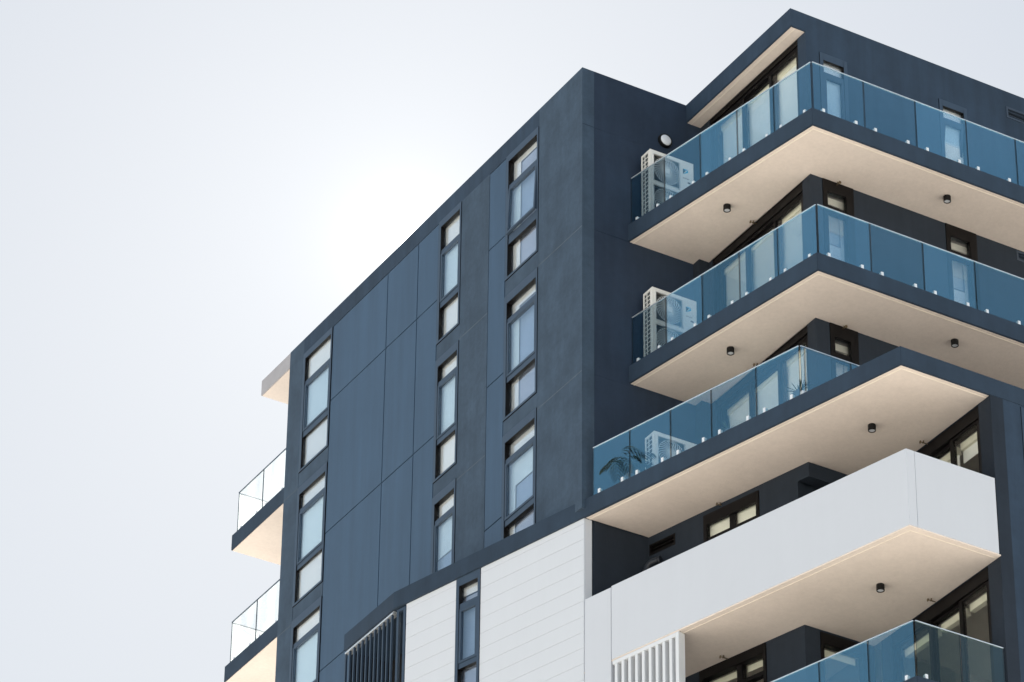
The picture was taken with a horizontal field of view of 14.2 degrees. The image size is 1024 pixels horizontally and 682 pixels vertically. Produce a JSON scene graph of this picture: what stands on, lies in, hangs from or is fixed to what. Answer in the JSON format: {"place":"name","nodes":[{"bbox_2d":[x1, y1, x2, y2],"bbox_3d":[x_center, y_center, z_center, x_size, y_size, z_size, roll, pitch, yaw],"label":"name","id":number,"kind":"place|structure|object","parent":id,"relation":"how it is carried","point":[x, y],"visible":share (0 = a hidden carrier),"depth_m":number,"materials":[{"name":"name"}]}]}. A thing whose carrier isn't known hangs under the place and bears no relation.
{"place":"outdoors","nodes":[
{"label":"outdoors","id":0,"kind":"place"},
{"bbox_2d":[0,0,1023,681],"label":"sky","id":1,"kind":"structure","parent":0,"point":[189,189],"materials":[{"name":"white"}]},
{"bbox_2d":[224,8,1023,681],"bbox_3d":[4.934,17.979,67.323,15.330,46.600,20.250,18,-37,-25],"label":"apartment building","id":2,"kind":"structure","parent":0,"point":[460,384],"depth_m":71.71,"materials":[{"name":"grey concrete"}]},
{"bbox_2d":[230,579,279,661],"bbox_3d":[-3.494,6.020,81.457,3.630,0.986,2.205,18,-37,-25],"label":"glass balustrade","id":3,"kind":"object","parent":2,"relation":"on","point":[255,629],"visible":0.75,"depth_m":81.12,"materials":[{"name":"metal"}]},
{"bbox_2d":[237,448,285,529],"bbox_3d":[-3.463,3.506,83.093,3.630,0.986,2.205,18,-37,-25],"label":"glass balustrade","id":4,"kind":"object","parent":2,"relation":"on","point":[263,470],"visible":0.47,"depth_m":82.74,"materials":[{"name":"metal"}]},
{"bbox_2d":[289,596,322,681],"bbox_3d":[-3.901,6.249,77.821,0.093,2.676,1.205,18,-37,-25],"label":"window","id":5,"kind":"structure","parent":2,"relation":"in","point":[305,647],"depth_m":78.21,"materials":[{"name":"glass"}]},
{"bbox_2d":[292,462,327,606],"bbox_3d":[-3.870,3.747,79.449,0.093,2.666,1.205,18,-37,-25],"label":"window","id":6,"kind":"structure","parent":2,"relation":"in","point":[312,494],"depth_m":79.53,"materials":[{"name":"glass"}]},
{"bbox_2d":[298,327,333,472],"bbox_3d":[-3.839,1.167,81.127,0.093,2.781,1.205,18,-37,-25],"label":"window","id":7,"kind":"structure","parent":2,"relation":"in","point":[317,361],"depth_m":81.20,"materials":[{"name":"glass"}]},
{"bbox_2d":[344,606,406,681],"bbox_3d":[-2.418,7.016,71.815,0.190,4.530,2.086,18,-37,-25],"label":"louvre screen","id":8,"kind":"object","parent":2,"relation":"attached to","point":[372,633],"visible":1,"depth_m":72.54,"materials":[{"name":"grey metal"}]},
{"bbox_2d":[430,478,455,573],"bbox_3d":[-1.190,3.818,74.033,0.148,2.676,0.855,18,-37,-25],"label":"window","id":9,"kind":"structure","parent":2,"relation":"in","point":[443,503],"depth_m":74.41,"materials":[{"name":"blue glass"}]},
{"bbox_2d":[433,340,458,483],"bbox_3d":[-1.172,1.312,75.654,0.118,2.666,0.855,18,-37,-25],"label":"window","id":10,"kind":"structure","parent":2,"relation":"in","point":[447,365],"depth_m":75.76,"materials":[{"name":"glass"}]},
{"bbox_2d":[436,201,461,344],"bbox_3d":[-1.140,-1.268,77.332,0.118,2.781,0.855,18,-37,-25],"label":"window","id":11,"kind":"structure","parent":2,"relation":"in","point":[450,227],"depth_m":77.45,"materials":[{"name":"glass"}]},
{"bbox_2d":[454,568,480,681],"bbox_3d":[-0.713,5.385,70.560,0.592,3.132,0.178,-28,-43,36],"label":"window","id":12,"kind":"structure","parent":2,"relation":"in","point":[467,623],"depth_m":70.89,"materials":[{"name":"glass"}]},
{"bbox_2d":[501,408,536,539],"bbox_3d":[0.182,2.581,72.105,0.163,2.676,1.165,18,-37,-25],"label":"window","id":13,"kind":"structure","parent":2,"relation":"in","point":[519,444],"depth_m":72.36,"materials":[{"name":"glass"}]},
{"bbox_2d":[503,267,537,421],"bbox_3d":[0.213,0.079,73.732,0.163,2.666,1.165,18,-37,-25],"label":"window","id":14,"kind":"structure","parent":2,"relation":"in","point":[519,379],"depth_m":73.88,"materials":[{"name":"glass"}]},
{"bbox_2d":[505,126,538,280],"bbox_3d":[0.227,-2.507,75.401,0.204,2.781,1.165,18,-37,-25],"label":"window","id":15,"kind":"structure","parent":2,"relation":"in","point":[522,211],"depth_m":75.54,"materials":[{"name":"blue glass"}]},
{"bbox_2d":[599,446,656,483],"bbox_3d":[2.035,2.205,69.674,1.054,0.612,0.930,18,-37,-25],"label":"potted palm","id":16,"kind":"object","parent":2,"relation":"on","point":[613,461],"visible":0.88,"depth_m":69.78,"materials":[{"name":"plant"}]},
{"bbox_2d":[613,631,684,681],"bbox_3d":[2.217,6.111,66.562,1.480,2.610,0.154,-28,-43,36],"label":"batten screen","id":17,"kind":"object","parent":2,"relation":"attached to","point":[662,660],"visible":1,"depth_m":66.94,"materials":[{"name":"white metal"}]},
{"bbox_2d":[643,556,662,570],"bbox_3d":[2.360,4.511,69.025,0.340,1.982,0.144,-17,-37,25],"label":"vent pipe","id":18,"kind":"object","parent":2,"relation":"attached to","point":[652,562],"visible":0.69,"depth_m":69.46,"materials":[{"name":"grey metal"}]},
{"bbox_2d":[658,133,671,147],"bbox_3d":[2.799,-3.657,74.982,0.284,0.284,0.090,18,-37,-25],"label":"wall light","id":19,"kind":"object","parent":2,"relation":"attached to","point":[664,140],"visible":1,"depth_m":74.93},
{"bbox_2d":[641,149,693,215],"bbox_3d":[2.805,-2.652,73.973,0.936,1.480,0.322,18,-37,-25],"label":"air conditioner","id":20,"kind":"object","parent":2,"relation":"on","point":[679,177],"visible":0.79,"depth_m":73.99,"materials":[{"name":"white metal"}]},
{"bbox_2d":[643,287,696,356],"bbox_3d":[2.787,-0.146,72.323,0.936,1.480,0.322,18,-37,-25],"label":"air conditioner","id":21,"kind":"object","parent":2,"relation":"on","point":[681,315],"visible":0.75,"depth_m":72.34,"materials":[{"name":"white metal"}]},
{"bbox_2d":[645,431,696,468],"bbox_3d":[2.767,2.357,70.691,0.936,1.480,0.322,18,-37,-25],"label":"air conditioner","id":22,"kind":"object","parent":2,"relation":"on","point":[657,444],"visible":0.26,"depth_m":70.80,"materials":[{"name":"white metal"}]},
{"bbox_2d":[593,345,859,494],"bbox_3d":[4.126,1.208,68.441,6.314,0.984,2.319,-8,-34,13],"label":"glass balustrade","id":23,"kind":"object","parent":2,"relation":"on","point":[748,417],"visible":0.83,"depth_m":68.47,"materials":[{"name":"glass"}]},
{"bbox_2d":[723,203,730,212],"bbox_3d":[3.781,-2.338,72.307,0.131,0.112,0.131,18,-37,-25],"label":"downlight","id":24,"kind":"object","parent":2,"relation":"attached to","point":[726,207],"visible":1,"depth_m":72.27,"materials":[{"name":"black metal"}]},
{"bbox_2d":[721,419,734,431],"bbox_3d":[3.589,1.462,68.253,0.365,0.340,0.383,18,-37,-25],"label":"potted yucca","id":25,"kind":"object","parent":2,"relation":"on","point":[725,429],"visible":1,"depth_m":68.23,"materials":[{"name":"plant"}]},
{"bbox_2d":[727,346,733,355],"bbox_3d":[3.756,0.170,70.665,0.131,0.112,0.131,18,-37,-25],"label":"downlight","id":26,"kind":"object","parent":2,"relation":"attached to","point":[730,350],"visible":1,"depth_m":70.63,"materials":[{"name":"black metal"}]},
{"bbox_2d":[703,490,759,542],"bbox_3d":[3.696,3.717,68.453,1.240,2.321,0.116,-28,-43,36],"label":"window","id":27,"kind":"structure","parent":2,"relation":"in","point":[722,520],"depth_m":68.95,"materials":[{"name":"brown metal"}]},
{"bbox_2d":[699,643,766,681],"bbox_3d":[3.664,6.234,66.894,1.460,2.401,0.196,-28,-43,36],"label":"window","id":28,"kind":"structure","parent":2,"relation":"in","point":[739,662],"depth_m":67.32,"materials":[{"name":"brown metal"}]},
{"bbox_2d":[710,41,799,170],"bbox_3d":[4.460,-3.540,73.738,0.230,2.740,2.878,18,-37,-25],"label":"sliding door","id":29,"kind":"structure","parent":2,"relation":"in","point":[761,120],"depth_m":74.22,"materials":[{"name":"glass"}]},
{"bbox_2d":[713,183,804,313],"bbox_3d":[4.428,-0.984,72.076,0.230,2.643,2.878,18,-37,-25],"label":"sliding door","id":30,"kind":"structure","parent":2,"relation":"in","point":[764,252],"depth_m":72.50,"materials":[{"name":"glass"}]},
{"bbox_2d":[716,326,808,434],"bbox_3d":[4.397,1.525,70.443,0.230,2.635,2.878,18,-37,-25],"label":"sliding door","id":31,"kind":"structure","parent":2,"relation":"in","point":[739,402],"depth_m":70.95,"materials":[{"name":"blue glass"}]},
{"bbox_2d":[783,380,811,396],"bbox_3d":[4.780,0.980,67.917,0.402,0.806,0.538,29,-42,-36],"label":"potted yucca","id":32,"kind":"object","parent":2,"relation":"on","point":[796,392],"visible":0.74,"depth_m":67.94,"materials":[{"name":"plant"}]},
{"bbox_2d":[631,61,1023,219],"bbox_3d":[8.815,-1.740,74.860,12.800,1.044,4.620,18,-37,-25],"label":"glass balustrade","id":33,"kind":"object","parent":2,"relation":"on","point":[874,129],"visible":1,"depth_m":72.10,"materials":[{"name":"glass"}]},
{"bbox_2d":[632,204,1023,363],"bbox_3d":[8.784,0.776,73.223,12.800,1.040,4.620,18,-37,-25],"label":"glass balustrade","id":34,"kind":"object","parent":2,"relation":"on","point":[862,266],"visible":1,"depth_m":70.44,"materials":[{"name":"glass"}]},
{"bbox_2d":[819,52,848,120],"bbox_3d":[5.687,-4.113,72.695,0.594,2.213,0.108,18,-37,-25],"label":"window","id":35,"kind":"structure","parent":2,"relation":"in","point":[833,85],"depth_m":72.97,"materials":[{"name":"blue glass"}]},
{"bbox_2d":[822,178,856,265],"bbox_3d":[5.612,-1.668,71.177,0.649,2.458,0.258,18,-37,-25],"label":"window","id":36,"kind":"structure","parent":2,"relation":"in","point":[831,222],"depth_m":71.43,"materials":[{"name":"blue glass"}]},
{"bbox_2d":[820,632,866,681],"bbox_3d":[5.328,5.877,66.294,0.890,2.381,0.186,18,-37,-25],"label":"window","id":37,"kind":"structure","parent":2,"relation":"in","point":[831,642],"depth_m":66.81,"materials":[{"name":"blue glass"}]},
{"bbox_2d":[829,322,858,378],"bbox_3d":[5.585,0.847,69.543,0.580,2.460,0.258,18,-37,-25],"label":"window","id":38,"kind":"structure","parent":2,"relation":"in","point":[845,335],"depth_m":69.95,"materials":[{"name":"brown metal"}]},
{"bbox_2d":[868,423,875,432],"bbox_3d":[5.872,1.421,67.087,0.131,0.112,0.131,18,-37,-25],"label":"downlight","id":39,"kind":"object","parent":2,"relation":"attached to","point":[871,427],"visible":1,"depth_m":67.05,"materials":[{"name":"black metal"}]},
{"bbox_2d":[876,583,884,592],"bbox_3d":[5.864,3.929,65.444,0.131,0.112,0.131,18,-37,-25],"label":"downlight","id":40,"kind":"object","parent":2,"relation":"attached to","point":[880,587],"visible":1,"depth_m":65.41,"materials":[{"name":"black metal"}]},
{"bbox_2d":[771,620,1004,681],"bbox_3d":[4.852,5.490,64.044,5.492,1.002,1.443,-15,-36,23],"label":"glass balustrade","id":41,"kind":"object","parent":2,"relation":"on","point":[907,677],"visible":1,"depth_m":63.46,"materials":[{"name":"glass"}]},
{"bbox_2d":[891,567,994,681],"bbox_3d":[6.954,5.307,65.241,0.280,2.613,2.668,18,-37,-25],"label":"sliding door","id":42,"kind":"structure","parent":2,"relation":"in","point":[956,601],"depth_m":65.68,"materials":[{"name":"brown metal"}]},
{"bbox_2d":[943,194,950,203],"bbox_3d":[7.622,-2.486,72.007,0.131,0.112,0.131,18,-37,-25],"label":"downlight","id":43,"kind":"object","parent":2,"relation":"attached to","point":[946,198],"visible":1,"depth_m":71.97,"materials":[{"name":"black metal"}]},
{"bbox_2d":[918,406,981,473],"bbox_3d":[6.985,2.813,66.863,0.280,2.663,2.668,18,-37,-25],"label":"sliding door","id":44,"kind":"structure","parent":2,"relation":"in","point":[948,441],"depth_m":66.93,"materials":[{"name":"brown metal"}]},
{"bbox_2d":[938,99,969,165],"bbox_3d":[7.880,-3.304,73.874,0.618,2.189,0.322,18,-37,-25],"label":"window","id":45,"kind":"structure","parent":2,"relation":"in","point":[953,136],"depth_m":74.08,"materials":[{"name":"blue glass"}]},
{"bbox_2d":[951,338,958,347],"bbox_3d":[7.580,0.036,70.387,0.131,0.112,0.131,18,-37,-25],"label":"downlight","id":46,"kind":"object","parent":2,"relation":"attached to","point":[954,342],"visible":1,"depth_m":70.35,"materials":[{"name":"black metal"}]},
{"bbox_2d":[945,223,980,309],"bbox_3d":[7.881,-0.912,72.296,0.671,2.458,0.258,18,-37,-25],"label":"window","id":47,"kind":"structure","parent":2,"relation":"in","point":[954,263],"depth_m":72.56,"materials":[{"name":"blue glass"}]},
{"bbox_2d":[1020,407,1023,454],"bbox_3d":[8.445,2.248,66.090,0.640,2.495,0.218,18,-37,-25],"label":"window","id":48,"kind":"structure","parent":2,"relation":"in","point":[1021,408],"depth_m":66.40,"materials":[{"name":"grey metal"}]}
]}

